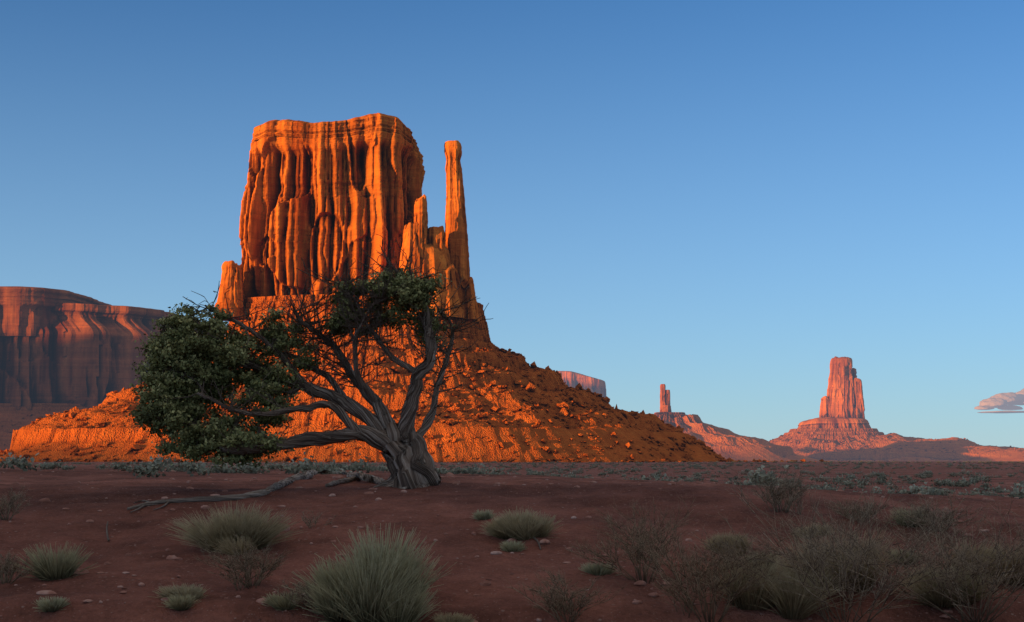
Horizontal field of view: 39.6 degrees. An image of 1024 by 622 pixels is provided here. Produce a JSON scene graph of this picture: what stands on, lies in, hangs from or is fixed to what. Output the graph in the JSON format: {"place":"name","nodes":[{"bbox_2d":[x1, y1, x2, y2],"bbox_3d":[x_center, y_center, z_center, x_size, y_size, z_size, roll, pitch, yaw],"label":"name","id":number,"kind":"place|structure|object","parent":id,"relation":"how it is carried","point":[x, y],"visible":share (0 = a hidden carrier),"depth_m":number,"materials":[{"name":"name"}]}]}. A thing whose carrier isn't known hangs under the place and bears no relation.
{"place":"outdoors","nodes":[
{"label":"outdoors","id":0,"kind":"place"},
{"bbox_2d":[0,461,1023,621],"bbox_3d":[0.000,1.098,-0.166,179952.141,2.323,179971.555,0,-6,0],"label":"ground","id":1,"kind":"structure","parent":0,"point":[36,522],"depth_m":16.40,"materials":[{"name":"brown soil"}]},
{"bbox_2d":[0,286,219,450],"bbox_3d":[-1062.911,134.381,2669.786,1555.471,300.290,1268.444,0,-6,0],"label":"mesa","id":2,"kind":"structure","parent":1,"relation":"on","point":[61,351],"depth_m":2323.27,"materials":[{"name":"stone"}]},
{"bbox_2d":[124,234,492,488],"bbox_3d":[-2.964,0.864,20.679,5.382,3.961,3.351,0,-6,0],"label":"juniper tree","id":3,"kind":"object","parent":1,"relation":"on","point":[185,378],"visible":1,"depth_m":20.40,"materials":[{"name":"green plant"}]},
{"bbox_2d":[106,467,540,549],"bbox_3d":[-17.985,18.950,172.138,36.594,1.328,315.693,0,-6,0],"label":"dead juniper logs","id":4,"kind":"object","parent":1,"relation":"on","point":[309,474],"visible":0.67,"depth_m":19.12,"materials":[{"name":"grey wood"}]},
{"bbox_2d":[0,113,828,462],"bbox_3d":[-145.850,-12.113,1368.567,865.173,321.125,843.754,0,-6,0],"label":"butte","id":5,"kind":"object","parent":1,"relation":"on","point":[328,197],"visible":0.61,"depth_m":1238.06,"materials":[{"name":"stone"}]},
{"bbox_2d":[8,505,928,621],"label":"rabbitbrush","id":6,"kind":"object","parent":1,"relation":"on","point":[372,584],"visible":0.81,"depth_m":12.60,"materials":[{"name":"green plant"}]},
{"bbox_2d":[0,466,1021,621],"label":"loose stones","id":7,"kind":"object","parent":1,"relation":"on","point":[483,583],"visible":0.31,"depth_m":15.48,"materials":[{"name":"brown stone"}]},
{"bbox_2d":[0,457,1023,621],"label":"dry shrubs","id":8,"kind":"object","parent":1,"relation":"on","point":[653,549],"visible":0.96,"depth_m":12.66,"materials":[{"name":"brown plant"}]},
{"bbox_2d":[153,500,1023,621],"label":"dry grass tufts","id":9,"kind":"object","parent":1,"relation":"on","point":[219,531],"visible":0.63,"depth_m":13.44,"materials":[{"name":"green plant"}]},
{"bbox_2d":[654,384,818,460],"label":"spire butte","id":10,"kind":"object","parent":1,"relation":"on","point":[725,443],"visible":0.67,"depth_m":2306.02,"materials":[{"name":"stone"}]},
{"bbox_2d":[769,356,1023,460],"bbox_3d":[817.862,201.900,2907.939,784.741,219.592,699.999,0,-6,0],"label":"castle butte","id":11,"kind":"object","parent":1,"relation":"on","point":[839,429],"visible":0.91,"depth_m":2802.04,"materials":[{"name":"stone"}]},
{"bbox_2d":[0,452,1023,498],"bbox_3d":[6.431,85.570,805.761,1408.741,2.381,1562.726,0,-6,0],"label":"distant scrub","id":12,"kind":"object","parent":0,"point":[151,469],"depth_m":68.77,"materials":[{"name":"green plant"}]},
{"bbox_2d":[0,0,1023,447],"label":"sky","id":13,"kind":"structure","parent":0,"point":[717,203],"materials":[{"name":"blue"}]},
{"bbox_2d":[558,371,605,397],"bbox_3d":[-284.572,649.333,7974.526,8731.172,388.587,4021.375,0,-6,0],"label":"horizon mesas","id":14,"kind":"structure","parent":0,"point":[574,379],"depth_m":6015.98,"materials":[{"name":"stone"}]},
{"bbox_2d":[974,388,1023,412],"bbox_3d":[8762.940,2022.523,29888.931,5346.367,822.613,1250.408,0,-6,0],"label":"cloud","id":15,"kind":"structure","parent":0,"point":[1007,401],"depth_m":29603.54,"materials":[{"name":"white"}]}
]}

